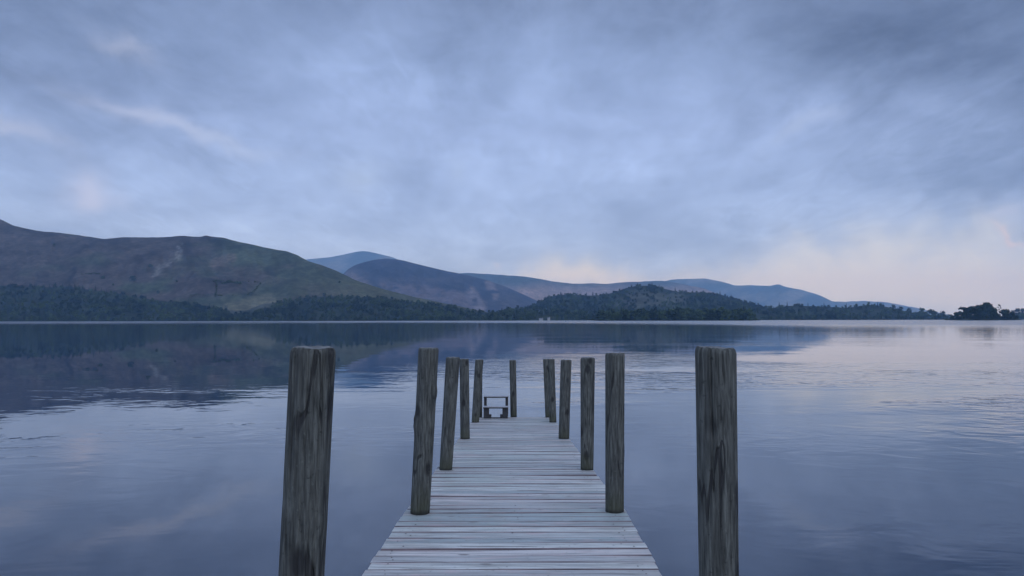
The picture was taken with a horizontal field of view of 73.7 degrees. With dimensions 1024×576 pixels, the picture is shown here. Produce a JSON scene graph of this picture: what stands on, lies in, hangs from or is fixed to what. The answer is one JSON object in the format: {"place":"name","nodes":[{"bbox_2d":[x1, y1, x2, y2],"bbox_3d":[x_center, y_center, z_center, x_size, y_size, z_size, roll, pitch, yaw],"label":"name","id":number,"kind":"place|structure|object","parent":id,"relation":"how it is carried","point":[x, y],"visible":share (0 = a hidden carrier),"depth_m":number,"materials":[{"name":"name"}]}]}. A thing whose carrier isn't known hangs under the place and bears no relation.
{"place":"outdoors","nodes":[
{"label":"outdoors","id":0,"kind":"place"},
{"bbox_2d":[0,219,487,312],"bbox_3d":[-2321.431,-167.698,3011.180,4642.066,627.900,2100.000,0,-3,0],"label":"hill","id":1,"kind":"structure","parent":0,"point":[195,265],"depth_m":2328.11,"materials":[{"name":"green plant"}]},
{"bbox_2d":[221,280,241,283],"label":"hedge","id":2,"kind":"object","parent":1,"relation":"on","point":[225,282],"visible":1,"depth_m":2177.57,"materials":[{"name":"green plant"}]},
{"bbox_2d":[305,251,394,273],"bbox_3d":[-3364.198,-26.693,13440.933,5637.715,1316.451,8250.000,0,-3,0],"label":"hill","id":3,"kind":"structure","parent":0,"point":[343,264],"depth_m":12634.08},
{"bbox_2d":[344,259,536,311],"bbox_3d":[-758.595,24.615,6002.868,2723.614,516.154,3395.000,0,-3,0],"label":"hill","id":4,"kind":"structure","parent":0,"point":[425,282],"depth_m":5227.35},
{"bbox_2d":[0,320,1023,575],"bbox_3d":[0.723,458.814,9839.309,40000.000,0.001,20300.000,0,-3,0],"label":"water","id":5,"kind":"structure","parent":0,"point":[864,448],"depth_m":12.94,"materials":[{"name":"blue liquid"}]},
{"bbox_2d":[278,346,335,575],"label":"mooring post","id":6,"kind":"object","parent":5,"relation":"in","point":[304,518],"visible":1,"depth_m":1.98,"materials":[{"name":"grey wood"}]},
{"bbox_2d":[410,347,438,514],"bbox_3d":[-0.658,2.059,4.573,0.318,3.313,0.145,0,-3,0],"label":"mooring post","id":7,"kind":"object","parent":5,"relation":"in","point":[424,415],"visible":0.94,"depth_m":4.57,"materials":[{"name":"grey wood"}]},
{"bbox_2d":[439,357,459,470],"bbox_3d":[-0.648,2.229,6.443,0.307,3.146,0.135,0,-3,0],"label":"mooring post","id":8,"kind":"object","parent":5,"relation":"in","point":[449,407],"visible":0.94,"depth_m":6.44,"materials":[{"name":"grey wood"}]},
{"bbox_2d":[460,359,469,438],"bbox_3d":[-0.622,2.438,9.118,0.163,2.977,0.132,0,-3,0],"label":"mooring post","id":9,"kind":"object","parent":5,"relation":"in","point":[464,405],"visible":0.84,"depth_m":9.11,"materials":[{"name":"grey wood"}]},
{"bbox_2d":[472,359,482,421],"bbox_3d":[-0.639,2.636,11.691,0.297,2.820,0.145,0,-3,0],"label":"mooring post","id":10,"kind":"object","parent":5,"relation":"in","point":[478,371],"visible":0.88,"depth_m":11.68,"materials":[{"name":"grey wood"}]},
{"bbox_2d":[480,387,481,416],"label":"mooring post","id":11,"kind":"object","parent":5,"relation":"in","point":[481,404],"visible":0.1,"depth_m":12.83,"materials":[{"name":"grey wood"}]},
{"bbox_2d":[362,417,661,575],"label":"jetty","id":12,"kind":"object","parent":5,"relation":"on","point":[517,496],"visible":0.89,"depth_m":4.38,"materials":[{"name":"grey wood"}]},
{"bbox_2d":[483,395,507,417],"bbox_3d":[-0.300,2.215,12.741,0.461,0.378,0.420,0,-3,0],"label":"boarding step","id":13,"kind":"object","parent":12,"relation":"on","point":[486,408],"visible":1,"depth_m":12.56,"materials":[{"name":"grey wood"}]},
{"bbox_2d":[509,360,516,416],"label":"mooring post","id":14,"kind":"object","parent":5,"relation":"in","point":[513,394],"visible":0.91,"depth_m":12.99,"materials":[{"name":"wood"}]},
{"bbox_2d":[543,359,548,416],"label":"mooring post","id":15,"kind":"object","parent":5,"relation":"in","point":[545,371],"visible":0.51,"depth_m":12.83,"materials":[{"name":"wood"}]},
{"bbox_2d":[548,359,556,422],"bbox_3d":[0.723,2.635,11.739,0.205,2.821,0.129,0,-3,0],"label":"mooring post","id":16,"kind":"object","parent":5,"relation":"in","point":[552,390],"visible":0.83,"depth_m":11.73,"materials":[{"name":"grey wood"}]},
{"bbox_2d":[558,360,571,438],"bbox_3d":[0.693,2.443,9.113,0.219,2.963,0.152,0,-3,0],"label":"mooring post","id":17,"kind":"object","parent":5,"relation":"in","point":[565,394],"visible":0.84,"depth_m":9.10,"materials":[{"name":"grey wood"}]},
{"bbox_2d":[580,357,594,470],"bbox_3d":[0.701,2.227,6.403,0.175,3.142,0.140,0,-3,0],"label":"mooring post","id":18,"kind":"object","parent":5,"relation":"in","point":[587,379],"visible":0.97,"depth_m":6.40,"materials":[{"name":"grey wood"}]},
{"bbox_2d":[605,352,624,513],"bbox_3d":[0.695,2.076,4.579,0.153,3.276,0.133,0,-3,0],"label":"mooring post","id":19,"kind":"object","parent":5,"relation":"in","point":[614,423],"visible":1,"depth_m":4.58,"materials":[{"name":"grey wood"}]},
{"bbox_2d":[695,346,738,575],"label":"mooring post","id":20,"kind":"object","parent":5,"relation":"in","point":[716,436],"visible":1,"depth_m":2.22,"materials":[{"name":"grey wood"}]},
{"bbox_2d":[0,283,1023,320],"bbox_3d":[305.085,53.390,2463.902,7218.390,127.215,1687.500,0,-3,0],"label":"shore","id":21,"kind":"structure","parent":0,"point":[130,315],"depth_m":1866.78,"materials":[{"name":"green plant"}]},
{"bbox_2d":[616,302,1023,319],"bbox_3d":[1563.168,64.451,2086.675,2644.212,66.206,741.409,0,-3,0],"label":"woodland","id":22,"kind":"object","parent":21,"relation":"on","point":[837,309],"visible":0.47,"depth_m":2210.75,"materials":[{"name":"green plant"}]},
{"bbox_2d":[0,0,1023,315],"label":"sky","id":23,"kind":"structure","parent":0,"point":[833,150],"materials":[{"name":"blue"}]},
{"bbox_2d":[459,273,715,300],"bbox_3d":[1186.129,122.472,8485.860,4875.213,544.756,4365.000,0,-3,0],"label":"hill","id":24,"kind":"structure","parent":0,"point":[536,289],"depth_m":7682.28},
{"bbox_2d":[528,286,763,311],"bbox_3d":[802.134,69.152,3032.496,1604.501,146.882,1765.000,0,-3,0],"label":"hill","id":25,"kind":"structure","parent":0,"point":[641,299],"depth_m":2651.14,"materials":[{"name":"green plant"}]},
{"bbox_2d":[524,284,769,311],"bbox_3d":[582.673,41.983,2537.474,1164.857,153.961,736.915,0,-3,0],"label":"woodland","id":26,"kind":"object","parent":25,"relation":"on","point":[740,302],"visible":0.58,"depth_m":2612.17,"materials":[{"name":"green plant"}]},
{"bbox_2d":[594,317,757,320],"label":"shore","id":27,"kind":"structure","parent":0,"point":[650,319],"depth_m":1296.70,"materials":[{"name":"green plant"}]},
{"bbox_2d":[608,310,614,319],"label":"broadleaf tree","id":28,"kind":"object","parent":27,"relation":"on","point":[610,313],"visible":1,"depth_m":1298.15,"materials":[{"name":"green plant"}]},
{"bbox_2d":[632,312,638,319],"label":"broadleaf tree","id":29,"kind":"object","parent":27,"relation":"on","point":[634,314],"visible":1,"depth_m":1296.90,"materials":[{"name":"green plant"}]},
{"bbox_2d":[651,311,656,319],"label":"broadleaf tree","id":30,"kind":"object","parent":27,"relation":"on","point":[653,313],"visible":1,"depth_m":1302.08,"materials":[{"name":"green plant"}]},
{"bbox_2d":[656,311,661,319],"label":"broadleaf tree","id":31,"kind":"object","parent":27,"relation":"on","point":[659,315],"visible":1,"depth_m":1301.46,"materials":[{"name":"green plant"}]},
{"bbox_2d":[661,311,666,319],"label":"broadleaf tree","id":32,"kind":"object","parent":27,"relation":"on","point":[664,317],"visible":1,"depth_m":1293.82,"materials":[{"name":"green plant"}]},
{"bbox_2d":[664,310,670,319],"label":"broadleaf tree","id":33,"kind":"object","parent":27,"relation":"on","point":[667,313],"visible":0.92,"depth_m":1300.92,"materials":[{"name":"green plant"}]},
{"bbox_2d":[669,310,677,319],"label":"broadleaf tree","id":34,"kind":"object","parent":27,"relation":"on","point":[673,312],"visible":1,"depth_m":1297.11,"materials":[{"name":"green plant"}]},
{"bbox_2d":[596,306,752,319],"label":"woodland","id":35,"kind":"object","parent":27,"relation":"on","point":[718,311],"visible":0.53,"depth_m":1311.93,"materials":[{"name":"green plant"}]},
{"bbox_2d":[682,309,691,319],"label":"broadleaf tree","id":36,"kind":"object","parent":27,"relation":"on","point":[683,313],"visible":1,"depth_m":1300.80,"materials":[{"name":"green plant"}]},
{"bbox_2d":[694,311,701,319],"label":"broadleaf tree","id":37,"kind":"object","parent":27,"relation":"on","point":[698,317],"visible":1,"depth_m":1296.75,"materials":[{"name":"green plant"}]},
{"bbox_2d":[707,310,714,319],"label":"broadleaf tree","id":38,"kind":"object","parent":27,"relation":"on","point":[711,312],"visible":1,"depth_m":1297.20,"materials":[{"name":"green plant"}]},
{"bbox_2d":[723,311,729,319],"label":"broadleaf tree","id":39,"kind":"object","parent":27,"relation":"on","point":[724,313],"visible":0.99,"depth_m":1299.60,"materials":[{"name":"green plant"}]},
{"bbox_2d":[732,311,739,319],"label":"broadleaf tree","id":40,"kind":"object","parent":27,"relation":"on","point":[736,317],"visible":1,"depth_m":1297.86,"materials":[{"name":"green plant"}]},
{"bbox_2d":[742,311,748,319],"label":"broadleaf tree","id":41,"kind":"object","parent":27,"relation":"on","point":[746,314],"visible":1,"depth_m":1296.32,"materials":[{"name":"green plant"}]},
{"bbox_2d":[667,278,947,316],"bbox_3d":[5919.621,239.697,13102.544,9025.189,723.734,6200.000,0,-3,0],"label":"hill","id":42,"kind":"structure","parent":0,"point":[776,295],"depth_m":11555.62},
{"bbox_2d":[945,316,1021,319],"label":"island","id":43,"kind":"structure","parent":0,"point":[988,318],"depth_m":1245.09,"materials":[{"name":"green plant"}]},
{"bbox_2d":[953,311,961,318],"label":"island tree","id":44,"kind":"object","parent":43,"relation":"on","point":[956,313],"visible":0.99,"depth_m":1246.35,"materials":[{"name":"green plant"}]},
{"bbox_2d":[957,312,965,318],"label":"island tree","id":45,"kind":"object","parent":43,"relation":"on","point":[963,314],"visible":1,"depth_m":1243.66,"materials":[{"name":"green plant"}]},
{"bbox_2d":[962,306,973,316],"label":"island tree","id":46,"kind":"object","parent":43,"relation":"on","point":[966,311],"visible":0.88,"depth_m":1253.71,"materials":[{"name":"green plant"}]},
{"bbox_2d":[968,306,976,316],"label":"island tree","id":47,"kind":"object","parent":43,"relation":"on","point":[972,308],"visible":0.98,"depth_m":1251.19,"materials":[{"name":"green plant"}]},
{"bbox_2d":[972,308,982,317],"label":"island tree","id":48,"kind":"object","parent":43,"relation":"on","point":[977,311],"visible":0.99,"depth_m":1244.09,"materials":[{"name":"green plant"}]},
{"bbox_2d":[976,305,985,316],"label":"island tree","id":49,"kind":"object","parent":43,"relation":"on","point":[981,307],"visible":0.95,"depth_m":1246.65,"materials":[{"name":"green plant"}]},
{"bbox_2d":[983,302,994,316],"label":"island tree","id":50,"kind":"object","parent":43,"relation":"on","point":[988,305],"visible":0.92,"depth_m":1248.56,"materials":[{"name":"green plant"}]},
{"bbox_2d":[988,308,997,317],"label":"island tree","id":51,"kind":"object","parent":43,"relation":"on","point":[993,312],"visible":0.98,"depth_m":1244.71,"materials":[{"name":"green plant"}]},
{"bbox_2d":[999,309,1009,317],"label":"island tree","id":52,"kind":"object","parent":43,"relation":"on","point":[1004,312],"visible":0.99,"depth_m":1247.60,"materials":[{"name":"green plant"}]},
{"bbox_2d":[1007,312,1014,318],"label":"island tree","id":53,"kind":"object","parent":43,"relation":"on","point":[1012,314],"visible":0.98,"depth_m":1244.59,"materials":[{"name":"green plant"}]}
]}

